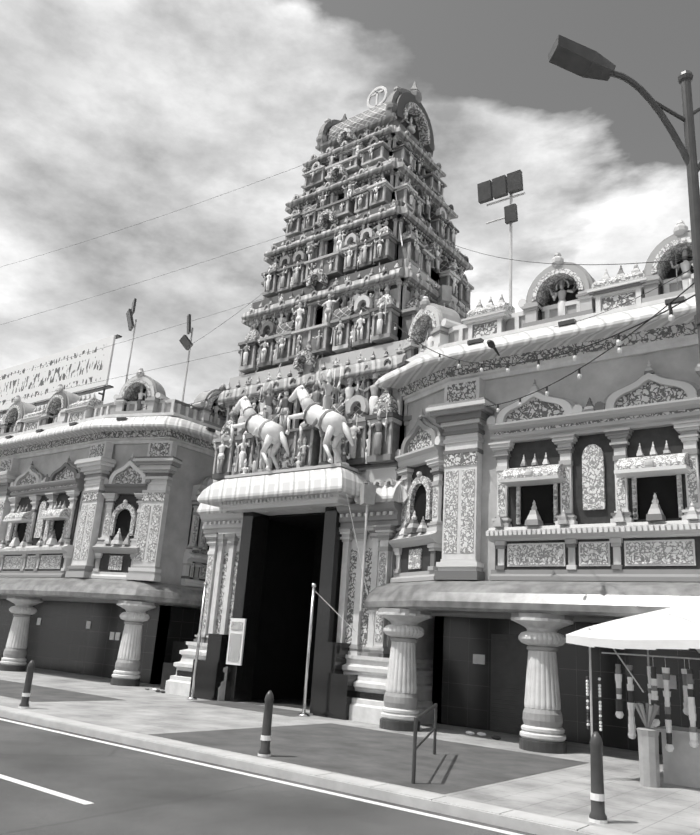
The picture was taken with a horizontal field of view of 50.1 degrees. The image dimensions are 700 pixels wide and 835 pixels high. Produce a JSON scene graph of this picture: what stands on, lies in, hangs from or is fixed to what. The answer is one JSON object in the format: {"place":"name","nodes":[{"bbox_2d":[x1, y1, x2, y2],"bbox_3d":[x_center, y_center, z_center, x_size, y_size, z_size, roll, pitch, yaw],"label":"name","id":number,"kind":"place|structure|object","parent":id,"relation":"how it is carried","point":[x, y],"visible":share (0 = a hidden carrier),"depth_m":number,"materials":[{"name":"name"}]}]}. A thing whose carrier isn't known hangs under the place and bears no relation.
{"place":"outdoors","nodes":[
{"label":"outdoors","id":0,"kind":"place"},
{"bbox_2d":[125,319,192,401],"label":"floodlight poles","id":1,"kind":"object","parent":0,"point":[186,365],"visible":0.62,"depth_m":32.23,"materials":[{"name":"grey metal"}]},
{"bbox_2d":[126,298,192,349],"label":"floodlights","id":2,"kind":"object","parent":1,"relation":"attached to","point":[185,342],"visible":1,"depth_m":32.22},
{"bbox_2d":[0,717,536,834],"bbox_3d":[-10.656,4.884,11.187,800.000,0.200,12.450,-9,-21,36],"label":"road","id":3,"kind":"structure","parent":0,"point":[125,791],"depth_m":9.63,"materials":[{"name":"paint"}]},
{"bbox_2d":[0,718,522,834],"bbox_3d":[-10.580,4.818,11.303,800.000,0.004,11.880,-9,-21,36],"label":"road markings","id":4,"kind":"object","parent":3,"relation":"on","point":[56,793],"visible":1,"depth_m":10.27,"materials":[{"name":"white paint"}]},
{"bbox_2d":[249,130,402,381],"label":"tower ropes","id":5,"kind":"object","parent":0,"point":[353,294],"visible":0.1,"depth_m":24.96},
{"bbox_2d":[215,88,467,472],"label":"statues","id":6,"kind":"object","parent":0,"point":[402,250],"visible":0.08,"depth_m":25.42,"materials":[{"name":"grey stone"}]},
{"bbox_2d":[212,135,470,473],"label":"tower pilasters","id":7,"kind":"object","parent":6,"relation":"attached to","point":[309,319],"visible":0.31,"depth_m":25.62,"materials":[{"name":"grey stone"}]},
{"bbox_2d":[218,112,472,407],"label":"tower cornices","id":8,"kind":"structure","parent":6,"relation":"attached to","point":[378,365],"depth_m":26.33,"materials":[{"name":"grey stone"}]},
{"bbox_2d":[242,102,458,434],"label":"tower barrel roofs","id":9,"kind":"structure","parent":6,"relation":"on","point":[366,117],"depth_m":26.88,"materials":[{"name":"grey stone"}]},
{"bbox_2d":[17,155,678,699],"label":"temple openings","id":10,"kind":"object","parent":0,"point":[293,557],"visible":0.25,"depth_m":25.19,"materials":[{"name":"black"}]},
{"bbox_2d":[0,667,699,834],"bbox_3d":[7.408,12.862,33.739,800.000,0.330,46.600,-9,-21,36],"label":"pavement","id":11,"kind":"structure","parent":0,"point":[633,805],"depth_m":15.50,"materials":[{"name":"grey concrete"}]},
{"bbox_2d":[19,660,34,706],"bbox_3d":[-7.467,6.180,17.381,0.220,1.050,0.220,-9,-21,36],"label":"bollard","id":12,"kind":"object","parent":11,"relation":"on","point":[28,682],"visible":0.98,"depth_m":17.33,"materials":[{"name":"metal"}]},
{"bbox_2d":[18,693,29,708],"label":"bollard bands","id":13,"kind":"object","parent":12,"relation":"attached to","point":[25,694],"visible":0.79,"depth_m":17.23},
{"bbox_2d":[187,582,315,716],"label":"stanchions","id":14,"kind":"object","parent":11,"relation":"on","point":[302,714],"visible":1,"depth_m":20.61,"materials":[{"name":"silver metal"}]},
{"bbox_2d":[160,506,383,719],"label":"granite blocks","id":15,"kind":"structure","parent":11,"relation":"on","point":[333,692],"depth_m":22.76,"materials":[{"name":"black stone"}]},
{"bbox_2d":[0,680,587,793],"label":"pavement mats","id":16,"kind":"object","parent":11,"relation":"on","point":[386,757],"visible":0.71,"depth_m":14.14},
{"bbox_2d":[258,690,273,754],"bbox_3d":[-1.423,5.246,12.870,0.220,1.050,0.220,-9,-21,36],"label":"bollard","id":17,"kind":"object","parent":16,"relation":"on","point":[267,724],"visible":0.92,"depth_m":12.81,"materials":[{"name":"metal"}]},
{"bbox_2d":[258,735,270,756],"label":"bollard bands","id":18,"kind":"object","parent":17,"relation":"attached to","point":[265,738],"visible":0.81,"depth_m":12.72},
{"bbox_2d":[411,703,436,783],"bbox_3d":[1.307,5.500,12.853,0.060,0.920,3.500,0,-17,12],"label":"rail barrier","id":19,"kind":"object","parent":16,"relation":"on","point":[420,716],"visible":0.92,"depth_m":11.73,"materials":[{"name":"metal"}]},
{"bbox_2d":[145,687,500,739],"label":"shoes","id":20,"kind":"object","parent":11,"relation":"on","point":[466,732],"visible":0.9,"depth_m":18.13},
{"bbox_2d":[0,86,699,741],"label":"temple trim light","id":21,"kind":"object","parent":11,"relation":"on","point":[406,668],"visible":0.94,"depth_m":20.32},
{"bbox_2d":[127,378,226,405],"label":"string lights","id":22,"kind":"object","parent":21,"relation":"attached to","point":[202,400],"visible":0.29,"depth_m":28.82,"materials":[{"name":"metal"}]},
{"bbox_2d":[226,618,246,665],"bbox_3d":[-3.442,6.775,22.669,0.620,1.350,0.060,-9,-21,36],"label":"notice board","id":23,"kind":"object","parent":21,"relation":"attached to","point":[242,632],"visible":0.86,"depth_m":22.61,"materials":[{"name":"white metal"}]},
{"bbox_2d":[227,621,242,661],"bbox_3d":[-3.464,6.765,22.641,0.480,1.150,0.015,-9,-21,36],"label":"notice text","id":24,"kind":"object","parent":23,"relation":"attached to","point":[234,648],"visible":0.86,"depth_m":22.62},
{"bbox_2d":[200,494,376,659],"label":"stanchion ropes","id":25,"kind":"object","parent":21,"relation":"attached to","point":[320,596],"visible":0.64,"depth_m":20.72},
{"bbox_2d":[212,81,473,482],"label":"tower mouldings","id":26,"kind":"object","parent":21,"relation":"on","point":[387,344],"visible":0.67,"depth_m":26.00,"materials":[{"name":"grey stone"}]},
{"bbox_2d":[14,117,692,474],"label":"statues","id":27,"kind":"object","parent":26,"relation":"on","point":[265,405],"visible":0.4,"depth_m":24.81,"materials":[{"name":"grey stone"}]},
{"bbox_2d":[437,284,451,305],"bbox_3d":[3.148,-4.058,24.964,0.360,0.550,0.440,8,-17,-14],"label":"speaker","id":28,"kind":"object","parent":26,"relation":"attached to","point":[445,293],"visible":0.86,"depth_m":24.80},
{"bbox_2d":[0,296,685,753],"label":"dark fixtures","id":29,"kind":"object","parent":21,"relation":"attached to","point":[508,676],"visible":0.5,"depth_m":19.36,"materials":[{"name":"metal"}]},
{"bbox_2d":[0,237,697,642],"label":"scrollwork panels","id":30,"kind":"object","parent":21,"relation":"attached to","point":[594,499],"visible":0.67,"depth_m":18.99,"materials":[{"name":"white stone"}]},
{"bbox_2d":[0,102,699,646],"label":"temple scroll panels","id":31,"kind":"object","parent":21,"relation":"on","point":[650,392],"visible":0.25,"depth_m":21.37,"materials":[{"name":"grey stone"}]},
{"bbox_2d":[0,577,699,618],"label":"arcade canopy","id":32,"kind":"object","parent":21,"relation":"attached to","point":[614,600],"visible":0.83,"depth_m":17.52,"materials":[{"name":"paint"}]},
{"bbox_2d":[3,230,699,727],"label":"decorative moldings","id":33,"kind":"structure","parent":21,"relation":"attached to","point":[541,718],"depth_m":19.23,"materials":[{"name":"white paint"}]},
{"bbox_2d":[36,508,676,688],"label":"notices","id":34,"kind":"object","parent":21,"relation":"attached to","point":[478,658],"visible":0.96,"depth_m":20.08,"materials":[{"name":"grey paper"}]},
{"bbox_2d":[360,484,376,506],"bbox_3d":[0.499,2.193,21.132,0.360,0.550,0.440,8,-17,-14],"label":"speaker","id":35,"kind":"object","parent":21,"relation":"attached to","point":[367,494],"visible":0.93,"depth_m":20.96},
{"bbox_2d":[359,505,367,610],"bbox_3d":[0.393,3.721,20.672,0.065,3.150,0.065,13,-19,-28],"label":"speaker pole","id":36,"kind":"object","parent":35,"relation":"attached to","point":[363,560],"visible":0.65,"depth_m":20.59,"materials":[{"name":"metal"}]},
{"bbox_2d":[487,340,499,355],"bbox_3d":[3.180,-1.550,16.570,0.154,0.237,0.550,-9,-21,36],"label":"spotlight","id":37,"kind":"object","parent":21,"relation":"on","point":[490,343],"visible":1,"depth_m":16.43,"materials":[{"name":"black metal"}]},
{"bbox_2d":[0,599,699,753],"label":"arcade walls","id":38,"kind":"structure","parent":11,"relation":"on","point":[61,637],"depth_m":20.35,"materials":[{"name":"paint"}]},
{"bbox_2d":[0,345,699,622],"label":"wing walls","id":39,"kind":"structure","parent":38,"relation":"on","point":[599,381],"depth_m":19.37,"materials":[{"name":"grey paint"}]},
{"bbox_2d":[0,334,121,417],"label":"sign frame","id":40,"kind":"object","parent":39,"relation":"on","point":[103,388],"visible":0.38,"depth_m":34.85,"materials":[{"name":"grey metal"}]},
{"bbox_2d":[0,335,115,410],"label":"sign board","id":41,"kind":"object","parent":40,"relation":"attached to","point":[82,369],"visible":0.89,"depth_m":36.73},
{"bbox_2d":[0,297,696,514],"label":"roof eaves","id":42,"kind":"object","parent":39,"relation":"attached to","point":[334,480],"visible":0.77,"depth_m":21.23,"materials":[{"name":"white paint"}]},
{"bbox_2d":[229,381,353,470],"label":"horse statues","id":43,"kind":"object","parent":42,"relation":"on","point":[333,423],"visible":0.83,"depth_m":23.40,"materials":[{"name":"white stone"}]},
{"bbox_2d":[0,220,699,657],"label":"temple mouldings","id":44,"kind":"object","parent":39,"relation":"attached to","point":[462,420],"visible":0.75,"depth_m":19.60,"materials":[{"name":"white paint"}]},
{"bbox_2d":[486,192,524,304],"bbox_3d":[5.006,-3.915,24.223,1.400,8.200,0.120,-9,-21,36],"label":"floodlight pole","id":45,"kind":"object","parent":39,"relation":"on","point":[511,197],"visible":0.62,"depth_m":24.64,"materials":[{"name":"grey metal"}]},
{"bbox_2d":[477,170,522,223],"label":"floodlights","id":46,"kind":"object","parent":45,"relation":"attached to","point":[500,186],"visible":1,"depth_m":25.07,"materials":[{"name":"grey metal"}]},
{"bbox_2d":[589,732,606,820],"bbox_3d":[3.141,4.559,9.524,0.220,1.050,0.220,-9,-21,36],"label":"bollard","id":47,"kind":"object","parent":11,"relation":"on","point":[597,812],"visible":0.96,"depth_m":9.47,"materials":[{"name":"metal"}]},
{"bbox_2d":[589,792,607,823],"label":"bollard bands","id":48,"kind":"object","parent":47,"relation":"attached to","point":[597,797],"visible":0.85,"depth_m":9.37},
{"bbox_2d":[548,35,699,431],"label":"street lamp","id":49,"kind":"object","parent":11,"relation":"on","point":[574,57],"visible":1,"depth_m":10.76,"materials":[{"name":"metal"}]},
{"bbox_2d":[1,165,692,401],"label":"overhead wires","id":50,"kind":"object","parent":49,"relation":"attached to","point":[283,235],"visible":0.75,"depth_m":29.33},
{"bbox_2d":[393,294,694,367],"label":"string lights","id":51,"kind":"object","parent":49,"relation":"attached to","point":[574,351],"visible":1,"depth_m":13.25,"materials":[{"name":"rubber"}]},
{"bbox_2d":[394,314,674,372],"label":"light bulbs","id":52,"kind":"object","parent":51,"relation":"attached to","point":[671,317],"visible":0.9,"depth_m":14.03,"materials":[{"name":"glass"}]},
{"bbox_2d":[487,283,693,407],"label":"string lights","id":53,"kind":"object","parent":49,"relation":"attached to","point":[669,305],"visible":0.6,"depth_m":13.16,"materials":[{"name":"rubber"}]},
{"bbox_2d":[496,310,673,411],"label":"light bulbs","id":54,"kind":"object","parent":53,"relation":"hanging from","point":[619,351],"visible":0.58,"depth_m":13.70,"materials":[{"name":"white glass"}]},
{"bbox_2d":[588,628,699,735],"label":"stall frame","id":55,"kind":"object","parent":11,"relation":"on","point":[590,679],"visible":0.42,"depth_m":13.09,"materials":[{"name":"grey metal"}]},
{"bbox_2d":[566,602,699,649],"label":"stall canopy","id":56,"kind":"object","parent":55,"relation":"on","point":[676,627],"visible":0.98,"depth_m":12.82,"materials":[{"name":"white fabric"}]},
{"bbox_2d":[586,657,699,751],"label":"flower garlands","id":57,"kind":"object","parent":55,"relation":"attached to","point":[689,708],"visible":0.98,"depth_m":13.03,"materials":[{"name":"grey plant"}]},
{"bbox_2d":[634,703,659,787],"bbox_3d":[5.028,5.494,12.603,0.404,1.284,0.410,-9,-21,36],"label":"flower bucket","id":58,"kind":"object","parent":11,"relation":"on","point":[648,747],"visible":1,"depth_m":12.47,"materials":[{"name":"paint"}]},
{"bbox_2d":[655,726,699,788],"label":"stall table","id":59,"kind":"object","parent":11,"relation":"on","point":[681,764],"visible":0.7,"depth_m":12.79,"materials":[{"name":"fabric"}]},
{"bbox_2d":[0,113,699,709],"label":"dark temple panels","id":60,"kind":"object","parent":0,"point":[658,437],"visible":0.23,"depth_m":18.02,"materials":[{"name":"grey stone"}]},
{"bbox_2d":[0,0,699,416],"label":"sky","id":61,"kind":"structure","parent":0,"point":[115,115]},
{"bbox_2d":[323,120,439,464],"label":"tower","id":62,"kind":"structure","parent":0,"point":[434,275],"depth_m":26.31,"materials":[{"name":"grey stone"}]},
{"bbox_3d":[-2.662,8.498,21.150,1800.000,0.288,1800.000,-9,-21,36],"label":"ground","id":63,"kind":"structure","parent":0,"visible":0},
{"bbox_2d":[0,705,635,834],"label":"kerb","id":64,"kind":"structure","parent":63,"relation":"on","point":[532,823],"depth_m":11.03,"materials":[{"name":"grey concrete"}]}
]}

